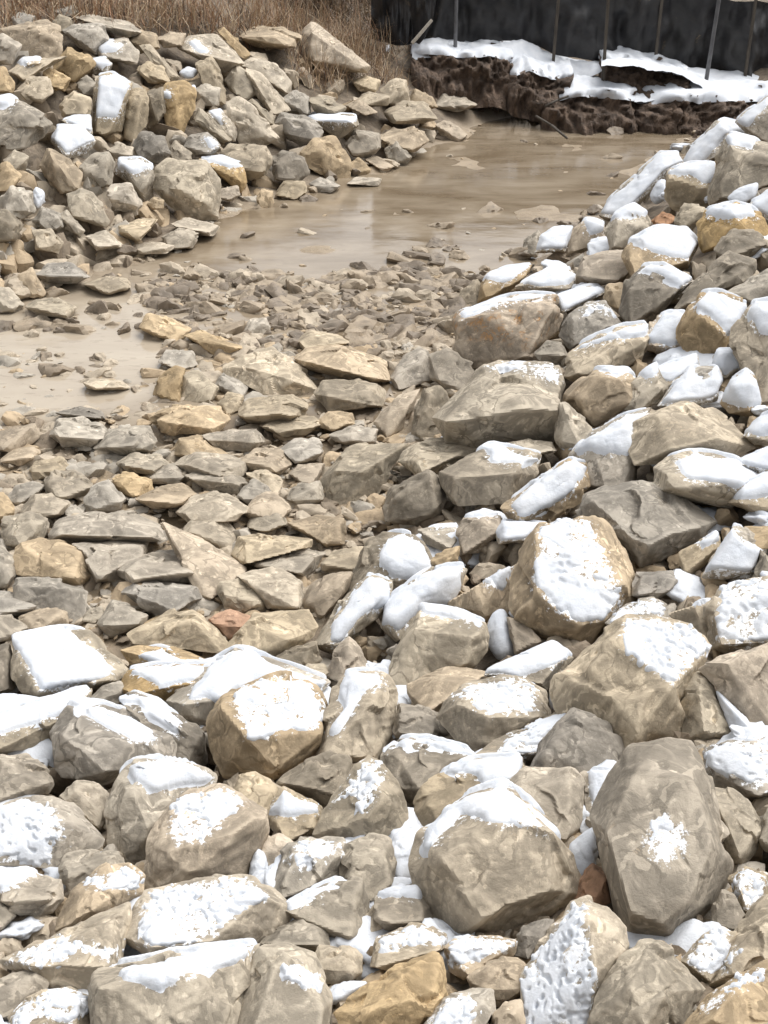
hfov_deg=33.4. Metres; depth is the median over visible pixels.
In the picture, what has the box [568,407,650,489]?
rock
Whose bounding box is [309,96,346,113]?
rock
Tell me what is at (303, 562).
flat stone
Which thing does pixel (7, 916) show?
rock
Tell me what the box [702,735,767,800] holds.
rock
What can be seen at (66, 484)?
flat stone
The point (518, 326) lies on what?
boulder
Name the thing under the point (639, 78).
earth ledge
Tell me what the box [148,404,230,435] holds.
flat stone
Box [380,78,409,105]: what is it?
rock
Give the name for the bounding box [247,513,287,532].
flat stone
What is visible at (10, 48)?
rock
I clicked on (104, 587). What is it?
gravel
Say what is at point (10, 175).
rock
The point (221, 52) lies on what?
rock
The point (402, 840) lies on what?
snow patch
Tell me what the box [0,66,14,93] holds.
rock
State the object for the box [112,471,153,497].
flat stone
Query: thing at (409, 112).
rock
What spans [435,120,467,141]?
rock
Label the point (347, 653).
rock
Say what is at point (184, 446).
flat stone
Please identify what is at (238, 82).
rock
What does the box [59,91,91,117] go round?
rock
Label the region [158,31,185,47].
rock
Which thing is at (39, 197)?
snow patch
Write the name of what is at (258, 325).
flat stone
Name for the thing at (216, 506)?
flat stone
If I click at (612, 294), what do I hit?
rock
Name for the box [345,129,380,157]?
rock
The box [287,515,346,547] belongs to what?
flat stone
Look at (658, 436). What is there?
rock
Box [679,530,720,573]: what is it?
rock
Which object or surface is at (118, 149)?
rock
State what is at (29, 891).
rock
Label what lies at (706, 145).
rock
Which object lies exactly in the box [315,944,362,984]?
rock
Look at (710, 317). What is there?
rock
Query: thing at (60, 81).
rock
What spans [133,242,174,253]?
rock
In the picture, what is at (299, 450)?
flat stone
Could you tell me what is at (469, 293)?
rock
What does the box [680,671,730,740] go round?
rock
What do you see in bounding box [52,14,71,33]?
rock
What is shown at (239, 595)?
flat stone
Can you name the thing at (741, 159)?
boulder
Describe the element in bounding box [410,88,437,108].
rock
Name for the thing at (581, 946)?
boulder
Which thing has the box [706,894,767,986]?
rock
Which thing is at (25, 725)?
rock
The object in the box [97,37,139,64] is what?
rock
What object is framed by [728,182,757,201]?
snow patch
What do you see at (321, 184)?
rock
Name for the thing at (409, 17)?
silt fence
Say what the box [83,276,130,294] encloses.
flat stone
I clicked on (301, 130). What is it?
rock
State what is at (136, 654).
rock
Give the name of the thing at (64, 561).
flat stone
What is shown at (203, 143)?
rock
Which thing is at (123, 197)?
rock
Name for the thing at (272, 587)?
flat stone
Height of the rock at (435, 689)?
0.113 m
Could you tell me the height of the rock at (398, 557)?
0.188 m
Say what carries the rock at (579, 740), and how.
on the fill stones
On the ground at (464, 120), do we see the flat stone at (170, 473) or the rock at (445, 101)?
the rock at (445, 101)
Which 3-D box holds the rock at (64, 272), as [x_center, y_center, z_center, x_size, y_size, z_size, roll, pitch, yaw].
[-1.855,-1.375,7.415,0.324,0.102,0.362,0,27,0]
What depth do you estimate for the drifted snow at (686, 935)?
2.89 m
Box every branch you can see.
[535,115,567,138]
[545,95,568,106]
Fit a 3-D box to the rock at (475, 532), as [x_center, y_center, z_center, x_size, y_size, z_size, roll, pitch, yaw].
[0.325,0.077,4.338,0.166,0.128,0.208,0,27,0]
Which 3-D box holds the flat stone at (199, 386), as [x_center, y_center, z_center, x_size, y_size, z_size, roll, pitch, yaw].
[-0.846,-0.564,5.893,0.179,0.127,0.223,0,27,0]
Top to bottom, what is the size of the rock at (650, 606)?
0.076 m
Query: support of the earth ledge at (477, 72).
on the ground at (464, 120)
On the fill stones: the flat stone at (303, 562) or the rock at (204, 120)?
the rock at (204, 120)
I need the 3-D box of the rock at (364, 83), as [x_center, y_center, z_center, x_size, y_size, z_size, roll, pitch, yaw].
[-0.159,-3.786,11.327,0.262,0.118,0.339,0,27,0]
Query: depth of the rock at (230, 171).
9.18 m
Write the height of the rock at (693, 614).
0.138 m
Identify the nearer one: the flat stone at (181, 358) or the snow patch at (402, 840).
the snow patch at (402, 840)
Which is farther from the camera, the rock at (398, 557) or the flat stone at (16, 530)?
the flat stone at (16, 530)
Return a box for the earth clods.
[406,64,736,137]
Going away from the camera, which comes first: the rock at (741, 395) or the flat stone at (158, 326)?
the rock at (741, 395)
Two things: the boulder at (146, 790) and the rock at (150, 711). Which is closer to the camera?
the boulder at (146, 790)
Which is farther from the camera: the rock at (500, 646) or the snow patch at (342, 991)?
the rock at (500, 646)
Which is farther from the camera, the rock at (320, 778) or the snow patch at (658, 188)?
the snow patch at (658, 188)
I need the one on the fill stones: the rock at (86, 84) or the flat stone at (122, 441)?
the rock at (86, 84)
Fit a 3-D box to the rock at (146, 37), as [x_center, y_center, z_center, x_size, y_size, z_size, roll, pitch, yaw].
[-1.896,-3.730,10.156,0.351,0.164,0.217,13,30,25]
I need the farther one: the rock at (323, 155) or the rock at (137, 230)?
the rock at (323, 155)
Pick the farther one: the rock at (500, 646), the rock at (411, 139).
the rock at (411, 139)
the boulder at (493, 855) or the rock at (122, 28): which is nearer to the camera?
the boulder at (493, 855)
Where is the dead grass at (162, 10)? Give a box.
[0,0,412,70]
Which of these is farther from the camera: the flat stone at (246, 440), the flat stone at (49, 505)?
the flat stone at (246, 440)
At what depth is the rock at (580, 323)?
5.70 m
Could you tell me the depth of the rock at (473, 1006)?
2.05 m
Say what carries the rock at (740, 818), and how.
on the fill stones
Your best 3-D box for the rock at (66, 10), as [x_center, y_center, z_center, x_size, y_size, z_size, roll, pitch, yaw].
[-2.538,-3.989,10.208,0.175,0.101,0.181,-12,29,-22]
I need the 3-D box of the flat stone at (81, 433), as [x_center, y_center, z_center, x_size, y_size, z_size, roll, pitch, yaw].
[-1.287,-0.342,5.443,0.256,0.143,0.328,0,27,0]
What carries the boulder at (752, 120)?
on the ground at (464, 120)
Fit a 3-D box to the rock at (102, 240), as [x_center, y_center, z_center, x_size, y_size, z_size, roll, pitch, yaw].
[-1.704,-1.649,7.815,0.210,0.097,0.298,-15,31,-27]
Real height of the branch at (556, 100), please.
0.093 m
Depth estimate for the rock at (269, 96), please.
10.24 m
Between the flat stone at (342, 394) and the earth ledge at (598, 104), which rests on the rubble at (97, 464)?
the flat stone at (342, 394)
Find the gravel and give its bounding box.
[0,125,689,642]
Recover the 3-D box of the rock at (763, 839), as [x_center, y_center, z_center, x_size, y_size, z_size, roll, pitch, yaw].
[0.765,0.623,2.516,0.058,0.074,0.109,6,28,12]
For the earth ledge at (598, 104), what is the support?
on the ground at (464, 120)
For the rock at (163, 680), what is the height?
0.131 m
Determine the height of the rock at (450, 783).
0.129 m
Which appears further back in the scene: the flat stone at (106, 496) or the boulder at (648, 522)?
the flat stone at (106, 496)
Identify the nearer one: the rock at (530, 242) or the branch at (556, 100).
the rock at (530, 242)
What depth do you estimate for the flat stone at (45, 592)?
4.17 m
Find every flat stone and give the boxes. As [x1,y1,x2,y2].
[0,423,39,451]
[0,447,40,465]
[0,492,14,522]
[0,511,48,546]
[0,545,16,590]
[0,591,35,615]
[8,481,43,505]
[12,577,87,622]
[13,538,91,584]
[18,607,68,629]
[20,493,70,518]
[25,297,76,318]
[29,456,68,480]
[43,469,92,499]
[48,510,166,542]
[49,416,106,450]
[55,406,104,418]
[71,540,149,582]
[82,606,104,623]
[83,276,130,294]
[83,379,129,390]
[83,479,125,511]
[93,425,157,455]
[97,600,147,637]
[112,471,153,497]
[116,452,169,474]
[117,552,193,582]
[121,580,201,615]
[135,483,196,508]
[139,313,191,341]
[144,607,188,623]
[146,463,184,483]
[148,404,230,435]
[153,365,185,401]
[158,350,197,369]
[162,522,246,599]
[174,434,227,457]
[175,452,247,476]
[175,491,248,522]
[181,370,218,402]
[183,520,236,547]
[184,330,242,354]
[184,472,247,493]
[201,428,264,451]
[208,609,250,639]
[215,372,248,395]
[216,578,264,613]
[217,392,243,414]
[222,346,316,394]
[231,533,312,565]
[236,478,271,503]
[237,566,303,609]
[238,394,308,424]
[241,447,291,474]
[244,318,270,334]
[245,491,290,517]
[246,469,282,493]
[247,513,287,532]
[254,548,325,576]
[259,415,319,436]
[280,437,322,463]
[287,480,324,504]
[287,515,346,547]
[289,463,324,482]
[294,344,390,382]
[298,330,348,349]
[313,378,385,411]
[319,411,354,430]
[320,442,409,504]
[329,425,377,444]
[347,177,381,185]
[373,389,419,436]
[390,346,433,389]
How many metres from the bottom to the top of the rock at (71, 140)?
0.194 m
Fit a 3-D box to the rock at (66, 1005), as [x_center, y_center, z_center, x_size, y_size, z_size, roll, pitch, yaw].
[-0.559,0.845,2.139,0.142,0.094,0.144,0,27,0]
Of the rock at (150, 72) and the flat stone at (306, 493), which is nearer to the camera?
the flat stone at (306, 493)
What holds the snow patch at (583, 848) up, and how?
on the fill stones
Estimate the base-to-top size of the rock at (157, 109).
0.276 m
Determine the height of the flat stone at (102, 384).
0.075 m
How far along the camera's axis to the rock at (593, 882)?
2.42 m
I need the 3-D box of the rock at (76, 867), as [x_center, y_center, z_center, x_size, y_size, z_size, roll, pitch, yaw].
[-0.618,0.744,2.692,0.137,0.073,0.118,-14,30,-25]
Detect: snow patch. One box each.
[33,187,45,208]
[179,66,197,78]
[249,849,268,874]
[330,981,366,1004]
[391,827,418,877]
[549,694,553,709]
[569,828,597,875]
[650,179,665,203]
[666,353,681,361]
[716,691,748,729]
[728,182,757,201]
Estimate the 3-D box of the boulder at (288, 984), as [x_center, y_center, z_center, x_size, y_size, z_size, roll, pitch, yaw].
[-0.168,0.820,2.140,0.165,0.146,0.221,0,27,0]
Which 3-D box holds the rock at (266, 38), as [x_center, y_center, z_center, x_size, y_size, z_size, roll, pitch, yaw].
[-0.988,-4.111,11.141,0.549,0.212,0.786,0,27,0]
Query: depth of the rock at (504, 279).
6.94 m
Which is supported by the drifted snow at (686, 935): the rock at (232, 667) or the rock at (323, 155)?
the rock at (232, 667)
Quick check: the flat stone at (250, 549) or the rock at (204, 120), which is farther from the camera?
the rock at (204, 120)
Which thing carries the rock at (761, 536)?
on the fill stones
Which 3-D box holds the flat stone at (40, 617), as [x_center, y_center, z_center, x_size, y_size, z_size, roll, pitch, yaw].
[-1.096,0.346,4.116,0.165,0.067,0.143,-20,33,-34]
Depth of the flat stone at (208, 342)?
6.33 m
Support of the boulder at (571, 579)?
on the fill stones
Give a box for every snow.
[0,143,767,1023]
[386,39,758,101]
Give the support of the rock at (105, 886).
on the fill stones
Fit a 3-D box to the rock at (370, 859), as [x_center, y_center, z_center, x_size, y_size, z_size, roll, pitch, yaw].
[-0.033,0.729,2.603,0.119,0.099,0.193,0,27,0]
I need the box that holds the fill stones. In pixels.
[0,50,767,1023]
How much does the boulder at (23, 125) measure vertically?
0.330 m
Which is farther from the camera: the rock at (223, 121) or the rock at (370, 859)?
the rock at (223, 121)
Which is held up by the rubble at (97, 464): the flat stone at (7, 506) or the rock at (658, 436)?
the flat stone at (7, 506)
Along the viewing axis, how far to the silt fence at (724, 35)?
12.33 m
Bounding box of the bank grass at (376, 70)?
[233,0,432,96]
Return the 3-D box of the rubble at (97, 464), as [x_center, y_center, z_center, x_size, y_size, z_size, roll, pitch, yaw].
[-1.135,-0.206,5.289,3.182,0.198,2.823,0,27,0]
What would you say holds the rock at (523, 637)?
on the fill stones
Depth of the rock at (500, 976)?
2.15 m
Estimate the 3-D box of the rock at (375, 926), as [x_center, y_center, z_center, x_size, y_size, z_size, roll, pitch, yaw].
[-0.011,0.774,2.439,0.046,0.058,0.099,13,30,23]
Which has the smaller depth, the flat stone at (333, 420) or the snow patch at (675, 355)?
the snow patch at (675, 355)
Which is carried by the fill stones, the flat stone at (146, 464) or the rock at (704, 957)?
the rock at (704, 957)
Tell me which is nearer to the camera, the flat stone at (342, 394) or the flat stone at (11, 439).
the flat stone at (11, 439)
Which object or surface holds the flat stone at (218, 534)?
on the ground at (464, 120)
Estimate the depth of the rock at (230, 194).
9.01 m
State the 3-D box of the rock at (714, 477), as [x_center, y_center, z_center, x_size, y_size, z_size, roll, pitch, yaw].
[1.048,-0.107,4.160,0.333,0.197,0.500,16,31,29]
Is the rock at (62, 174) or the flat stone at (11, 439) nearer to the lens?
the flat stone at (11, 439)
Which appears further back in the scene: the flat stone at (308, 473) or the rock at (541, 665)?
the flat stone at (308, 473)
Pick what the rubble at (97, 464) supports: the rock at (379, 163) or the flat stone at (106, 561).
the flat stone at (106, 561)
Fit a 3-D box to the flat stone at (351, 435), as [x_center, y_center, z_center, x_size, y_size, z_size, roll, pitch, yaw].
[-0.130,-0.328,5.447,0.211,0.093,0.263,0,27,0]
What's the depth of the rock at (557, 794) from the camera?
2.74 m
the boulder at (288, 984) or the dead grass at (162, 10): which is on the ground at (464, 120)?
the dead grass at (162, 10)
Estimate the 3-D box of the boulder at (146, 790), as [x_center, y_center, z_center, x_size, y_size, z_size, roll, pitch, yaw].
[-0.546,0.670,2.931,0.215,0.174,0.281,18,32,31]
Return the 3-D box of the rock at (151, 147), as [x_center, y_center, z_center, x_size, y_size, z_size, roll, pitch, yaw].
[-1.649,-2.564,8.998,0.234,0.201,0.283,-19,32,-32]
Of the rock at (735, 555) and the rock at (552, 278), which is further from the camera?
the rock at (552, 278)
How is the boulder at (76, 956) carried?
on the drifted snow at (686, 935)
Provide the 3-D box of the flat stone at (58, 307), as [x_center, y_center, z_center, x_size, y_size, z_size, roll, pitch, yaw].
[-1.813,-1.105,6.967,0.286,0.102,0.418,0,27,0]
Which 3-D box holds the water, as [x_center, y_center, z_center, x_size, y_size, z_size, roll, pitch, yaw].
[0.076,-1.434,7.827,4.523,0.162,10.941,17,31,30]
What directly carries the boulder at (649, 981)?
on the fill stones
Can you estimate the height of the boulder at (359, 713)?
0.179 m
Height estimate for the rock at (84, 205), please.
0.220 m
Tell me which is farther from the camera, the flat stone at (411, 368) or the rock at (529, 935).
the flat stone at (411, 368)
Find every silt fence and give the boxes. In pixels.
[371,0,435,45]
[425,0,767,80]
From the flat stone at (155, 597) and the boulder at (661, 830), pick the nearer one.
the boulder at (661, 830)
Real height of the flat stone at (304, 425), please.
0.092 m
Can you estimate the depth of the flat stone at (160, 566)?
4.29 m
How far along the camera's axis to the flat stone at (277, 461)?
5.14 m
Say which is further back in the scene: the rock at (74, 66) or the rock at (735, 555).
the rock at (74, 66)
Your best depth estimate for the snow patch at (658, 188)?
8.18 m
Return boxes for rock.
[0,19,62,57]
[0,33,21,64]
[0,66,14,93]
[0,161,21,191]
[0,185,35,219]
[0,209,22,241]
[0,286,23,312]
[0,614,27,641]
[0,643,14,693]
[0,685,92,753]
[0,693,38,708]
[0,753,53,801]
[0,866,63,916]
[0,902,15,930]
[0,970,48,1019]
[3,149,28,170]
[7,986,89,1023]
[8,56,66,81]
[12,12,34,24]
[17,76,52,103]
[17,267,45,297]
[31,228,63,253]
[32,206,63,230]
[36,262,89,283]
[39,148,82,193]
[43,67,70,91]
[51,124,95,157]
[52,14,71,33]
[53,47,95,81]
[55,5,76,16]
[55,862,145,931]
[58,849,124,893]
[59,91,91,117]
[59,780,108,829]
[61,210,84,236]
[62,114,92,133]
[63,23,108,54]
[66,188,109,226]
[75,14,141,36]
[77,75,95,95]
[79,151,114,187]
[85,230,121,250]
[92,681,123,703]
[93,56,112,73]
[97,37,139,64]
[106,141,133,158]
[106,182,142,215]
[114,156,154,199]
[118,218,157,241]
[119,690,207,766]
[120,644,204,664]
[121,659,206,701]
[122,88,148,142]
[127,608,227,653]
[129,29,159,53]
[132,131,170,163]
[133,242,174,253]
[137,61,169,83]
[139,44,179,81]
[147,87,165,127]
[147,197,163,209]
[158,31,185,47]
[162,227,198,249]
[163,80,196,131]
[165,644,330,725]
[169,140,191,159]
[171,217,219,235]
[177,33,244,72]
[184,132,220,155]
[193,107,231,142]
[195,56,226,106]
[196,83,220,106]
[200,154,246,192]
[207,108,236,141]
[218,27,249,58]
[220,143,272,179]
[221,185,239,201]
[224,65,255,100]
[225,96,279,144]
[225,609,318,656]
[233,771,278,810]
[239,25,301,50]
[241,57,291,93]
[245,68,290,115]
[248,99,273,123]
[256,189,273,207]
[259,919,329,951]
[261,833,292,865]
[268,786,322,840]
[272,150,309,181]
[274,836,345,898]
[275,112,323,146]
[275,181,306,199]
[276,641,322,665]
[276,750,352,807]
[283,90,310,113]
[286,876,369,939]
[299,135,352,178]
[302,571,352,618]
[305,663,328,676]
[307,111,358,138]
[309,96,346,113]
[309,177,339,192]
[312,756,408,837]
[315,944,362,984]
[316,572,392,653]
[320,546,363,572]
[327,636,367,685]
[339,833,396,901]
[341,529,434,599]
[345,99,376,115]
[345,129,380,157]
[351,157,370,175]
[352,75,380,92]
[358,91,389,106]
[365,156,393,171]
[365,906,382,931]
[370,922,446,970]
[372,882,432,930]
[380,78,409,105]
[380,126,428,151]
[380,561,467,641]
[380,733,474,805]
[382,469,446,526]
[384,100,436,123]
[384,141,411,165]
[389,602,489,684]
[392,703,448,737]
[398,437,476,474]
[406,666,488,712]
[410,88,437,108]
[411,385,449,440]
[413,752,524,825]
[417,523,457,549]
[424,988,495,1023]
[428,348,473,390]
[431,546,459,565]
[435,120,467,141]
[436,93,476,111]
[438,441,541,505]
[444,934,517,979]
[448,564,515,622]
[455,508,501,555]
[459,279,480,305]
[466,956,526,1006]
[476,712,565,760]
[477,262,531,303]
[484,640,573,690]
[487,609,514,659]
[492,999,525,1023]
[496,519,545,543]
[500,456,590,521]
[506,617,540,654]
[507,438,556,454]
[510,766,585,840]
[514,918,554,959]
[515,265,575,291]
[523,230,540,257]
[530,707,624,772]
[534,340,566,362]
[535,225,572,252]
[554,402,591,449]
[557,283,604,313]
[559,300,621,349]
[563,320,649,381]
[563,365,635,427]
[568,217,605,252]
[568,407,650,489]
[574,863,610,905]
[575,250,627,284]
[580,766,611,817]
[603,282,622,309]
[604,202,651,249]
[605,596,666,624]
[618,261,691,323]
[621,224,698,275]
[622,361,669,410]
[628,401,756,464]
[632,570,677,598]
[647,309,684,354]
[651,211,674,224]
[652,448,757,508]
[657,364,722,407]
[659,353,699,385]
[668,598,710,639]
[674,203,705,229]
[674,250,756,308]
[676,288,746,353]
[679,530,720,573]
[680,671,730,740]
[681,926,736,984]
[683,117,743,161]
[698,642,767,724]
[702,523,767,579]
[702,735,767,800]
[703,575,767,653]
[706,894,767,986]
[711,889,744,930]
[712,347,739,381]
[714,228,766,256]
[715,787,761,864]
[720,367,761,416]
[727,471,767,512]
[728,268,767,304]
[728,866,767,912]
[729,296,767,405]
[738,446,767,473]
[742,410,767,446]
[744,526,767,548]
[749,189,767,221]
[752,549,767,577]
[759,808,767,852]
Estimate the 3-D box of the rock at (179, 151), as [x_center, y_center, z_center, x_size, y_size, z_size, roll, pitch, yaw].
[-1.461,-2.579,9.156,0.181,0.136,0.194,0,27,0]
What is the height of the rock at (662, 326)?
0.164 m
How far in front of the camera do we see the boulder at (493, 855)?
2.39 m
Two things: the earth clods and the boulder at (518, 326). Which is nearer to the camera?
the boulder at (518, 326)
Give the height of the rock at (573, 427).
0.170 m
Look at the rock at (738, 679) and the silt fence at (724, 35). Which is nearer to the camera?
the rock at (738, 679)
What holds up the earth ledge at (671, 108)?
on the ground at (464, 120)
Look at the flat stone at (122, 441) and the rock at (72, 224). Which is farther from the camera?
the rock at (72, 224)
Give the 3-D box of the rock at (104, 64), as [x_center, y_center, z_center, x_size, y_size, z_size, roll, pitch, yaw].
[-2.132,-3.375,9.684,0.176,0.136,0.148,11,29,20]
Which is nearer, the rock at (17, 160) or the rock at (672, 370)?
the rock at (672, 370)
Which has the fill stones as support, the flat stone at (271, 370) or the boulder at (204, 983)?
the boulder at (204, 983)
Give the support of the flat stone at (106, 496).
on the rubble at (97, 464)
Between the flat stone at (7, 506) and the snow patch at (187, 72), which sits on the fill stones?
the snow patch at (187, 72)
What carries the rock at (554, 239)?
on the fill stones
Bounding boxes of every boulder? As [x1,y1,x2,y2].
[0,93,52,150]
[0,795,104,868]
[0,901,131,989]
[10,624,128,696]
[49,697,176,785]
[87,938,259,1023]
[92,71,132,137]
[104,753,217,864]
[126,874,292,953]
[144,783,269,888]
[153,158,220,221]
[206,670,327,781]
[238,943,332,1023]
[299,22,370,72]
[315,665,397,763]
[333,951,447,1023]
[408,777,580,933]
[432,360,565,447]
[436,674,550,751]
[452,290,562,367]
[508,515,636,644]
[519,895,628,1023]
[549,614,711,747]
[575,480,717,567]
[587,938,705,1023]
[589,737,733,936]
[599,150,682,220]
[664,160,715,211]
[684,959,767,1023]
[696,200,767,252]
[707,131,767,205]
[735,94,767,141]
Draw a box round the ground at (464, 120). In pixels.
[0,0,767,1023]
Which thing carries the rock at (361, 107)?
on the fill stones
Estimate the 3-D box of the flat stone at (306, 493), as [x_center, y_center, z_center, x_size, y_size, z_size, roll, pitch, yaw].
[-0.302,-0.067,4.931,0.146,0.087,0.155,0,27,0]
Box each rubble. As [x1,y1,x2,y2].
[0,126,695,351]
[0,332,476,641]
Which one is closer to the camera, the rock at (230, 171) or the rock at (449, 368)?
the rock at (449, 368)
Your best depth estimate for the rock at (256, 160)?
9.32 m
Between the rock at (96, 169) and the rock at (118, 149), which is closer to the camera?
the rock at (96, 169)
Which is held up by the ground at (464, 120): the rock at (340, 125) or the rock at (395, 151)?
the rock at (340, 125)
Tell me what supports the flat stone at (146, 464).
on the ground at (464, 120)
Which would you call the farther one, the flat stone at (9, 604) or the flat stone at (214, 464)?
the flat stone at (214, 464)
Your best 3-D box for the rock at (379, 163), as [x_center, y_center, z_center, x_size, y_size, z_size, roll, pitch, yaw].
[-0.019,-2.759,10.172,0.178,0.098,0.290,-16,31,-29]
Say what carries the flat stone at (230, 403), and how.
on the rubble at (97, 464)
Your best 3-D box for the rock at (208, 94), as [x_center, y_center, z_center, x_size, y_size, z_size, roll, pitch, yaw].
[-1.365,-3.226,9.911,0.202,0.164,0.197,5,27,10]
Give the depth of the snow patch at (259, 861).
2.68 m
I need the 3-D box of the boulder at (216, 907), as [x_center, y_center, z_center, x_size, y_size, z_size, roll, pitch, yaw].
[-0.345,0.769,2.428,0.301,0.146,0.232,-19,33,-33]
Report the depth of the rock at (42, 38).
9.46 m
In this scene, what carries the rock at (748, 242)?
on the drifted snow at (686, 935)
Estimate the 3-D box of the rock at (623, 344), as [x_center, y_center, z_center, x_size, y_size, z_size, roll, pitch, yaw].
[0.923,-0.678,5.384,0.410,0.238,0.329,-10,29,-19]
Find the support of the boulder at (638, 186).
on the fill stones
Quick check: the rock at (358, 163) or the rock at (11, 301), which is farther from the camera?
the rock at (358, 163)
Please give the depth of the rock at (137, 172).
8.52 m
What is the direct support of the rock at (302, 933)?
on the fill stones
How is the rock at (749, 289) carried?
on the fill stones
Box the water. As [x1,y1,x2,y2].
[0,117,694,431]
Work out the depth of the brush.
12.67 m
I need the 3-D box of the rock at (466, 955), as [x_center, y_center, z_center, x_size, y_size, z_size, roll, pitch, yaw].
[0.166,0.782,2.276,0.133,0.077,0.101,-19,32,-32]
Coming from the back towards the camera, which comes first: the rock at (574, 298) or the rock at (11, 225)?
the rock at (11, 225)
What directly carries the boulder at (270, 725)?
on the fill stones
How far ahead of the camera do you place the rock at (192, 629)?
3.96 m
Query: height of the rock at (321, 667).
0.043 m
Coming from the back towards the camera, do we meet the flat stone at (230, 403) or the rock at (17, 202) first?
the rock at (17, 202)
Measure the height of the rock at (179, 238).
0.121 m
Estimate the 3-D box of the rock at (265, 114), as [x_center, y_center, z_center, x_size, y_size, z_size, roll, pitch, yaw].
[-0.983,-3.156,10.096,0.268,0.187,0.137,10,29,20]
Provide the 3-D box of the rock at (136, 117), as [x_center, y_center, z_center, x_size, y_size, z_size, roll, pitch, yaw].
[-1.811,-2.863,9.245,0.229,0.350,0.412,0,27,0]
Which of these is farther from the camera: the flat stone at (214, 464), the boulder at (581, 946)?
the flat stone at (214, 464)
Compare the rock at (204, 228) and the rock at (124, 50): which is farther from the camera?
the rock at (124, 50)
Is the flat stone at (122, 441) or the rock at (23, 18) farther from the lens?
the rock at (23, 18)
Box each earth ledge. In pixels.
[410,37,514,111]
[507,54,573,120]
[540,74,637,135]
[598,46,690,98]
[634,78,767,134]
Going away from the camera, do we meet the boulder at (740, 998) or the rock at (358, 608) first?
the boulder at (740, 998)
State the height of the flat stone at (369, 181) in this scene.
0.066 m
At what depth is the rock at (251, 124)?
9.73 m
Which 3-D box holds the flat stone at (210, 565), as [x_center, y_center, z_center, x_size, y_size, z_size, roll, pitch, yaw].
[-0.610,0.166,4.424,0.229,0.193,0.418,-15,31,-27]
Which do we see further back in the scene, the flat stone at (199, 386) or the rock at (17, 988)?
the flat stone at (199, 386)
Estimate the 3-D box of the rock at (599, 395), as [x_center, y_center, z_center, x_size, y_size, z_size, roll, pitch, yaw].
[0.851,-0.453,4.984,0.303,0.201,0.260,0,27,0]
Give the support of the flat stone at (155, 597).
on the ground at (464, 120)
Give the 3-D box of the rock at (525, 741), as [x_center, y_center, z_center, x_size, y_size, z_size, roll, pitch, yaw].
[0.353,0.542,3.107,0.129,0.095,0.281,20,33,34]
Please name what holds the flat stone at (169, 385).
on the ground at (464, 120)
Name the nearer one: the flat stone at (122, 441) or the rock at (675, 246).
the flat stone at (122, 441)
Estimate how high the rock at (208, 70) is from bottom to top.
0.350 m
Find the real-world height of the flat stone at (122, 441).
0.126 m
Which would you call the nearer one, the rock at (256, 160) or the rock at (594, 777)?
the rock at (594, 777)
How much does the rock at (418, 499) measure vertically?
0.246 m
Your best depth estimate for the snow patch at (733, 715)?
2.98 m
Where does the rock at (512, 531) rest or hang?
on the fill stones
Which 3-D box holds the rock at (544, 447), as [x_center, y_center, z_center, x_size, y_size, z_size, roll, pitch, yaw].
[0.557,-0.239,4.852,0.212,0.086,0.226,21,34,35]
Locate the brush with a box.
[272,0,370,32]
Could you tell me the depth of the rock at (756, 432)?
4.30 m
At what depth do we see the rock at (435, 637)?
3.59 m
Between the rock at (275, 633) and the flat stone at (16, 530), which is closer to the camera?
the rock at (275, 633)
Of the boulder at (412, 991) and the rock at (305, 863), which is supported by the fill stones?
the boulder at (412, 991)
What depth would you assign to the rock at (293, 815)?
2.83 m
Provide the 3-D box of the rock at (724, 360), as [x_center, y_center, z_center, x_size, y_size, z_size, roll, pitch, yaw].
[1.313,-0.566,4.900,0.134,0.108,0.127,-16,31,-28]
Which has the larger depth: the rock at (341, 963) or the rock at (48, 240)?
the rock at (48, 240)
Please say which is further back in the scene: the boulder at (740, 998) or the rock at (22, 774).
the rock at (22, 774)
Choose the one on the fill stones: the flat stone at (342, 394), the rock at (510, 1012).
the rock at (510, 1012)
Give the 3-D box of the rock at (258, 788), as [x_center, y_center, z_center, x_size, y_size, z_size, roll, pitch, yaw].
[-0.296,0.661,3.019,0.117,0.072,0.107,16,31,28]
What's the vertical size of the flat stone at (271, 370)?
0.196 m
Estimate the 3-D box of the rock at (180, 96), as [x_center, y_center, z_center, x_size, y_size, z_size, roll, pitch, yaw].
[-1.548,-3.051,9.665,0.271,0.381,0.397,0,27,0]
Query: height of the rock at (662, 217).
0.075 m
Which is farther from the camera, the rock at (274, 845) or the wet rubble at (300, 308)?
the wet rubble at (300, 308)
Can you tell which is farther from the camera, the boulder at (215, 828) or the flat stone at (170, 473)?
the flat stone at (170, 473)
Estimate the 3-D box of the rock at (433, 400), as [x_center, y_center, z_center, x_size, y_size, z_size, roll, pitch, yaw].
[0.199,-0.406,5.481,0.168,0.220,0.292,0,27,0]
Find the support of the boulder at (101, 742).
on the fill stones
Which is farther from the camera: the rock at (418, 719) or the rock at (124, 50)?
the rock at (124, 50)
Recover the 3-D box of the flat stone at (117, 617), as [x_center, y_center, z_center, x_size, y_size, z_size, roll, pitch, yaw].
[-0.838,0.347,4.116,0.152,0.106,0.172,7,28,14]
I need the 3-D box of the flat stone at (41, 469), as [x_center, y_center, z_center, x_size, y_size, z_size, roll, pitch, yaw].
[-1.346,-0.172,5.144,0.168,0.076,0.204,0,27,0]
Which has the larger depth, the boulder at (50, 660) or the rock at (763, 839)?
the boulder at (50, 660)
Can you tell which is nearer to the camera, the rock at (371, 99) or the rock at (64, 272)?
the rock at (64, 272)
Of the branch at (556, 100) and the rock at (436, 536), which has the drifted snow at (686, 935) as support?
the rock at (436, 536)
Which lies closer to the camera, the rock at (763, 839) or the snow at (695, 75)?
the rock at (763, 839)
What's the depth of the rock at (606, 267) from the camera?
6.26 m

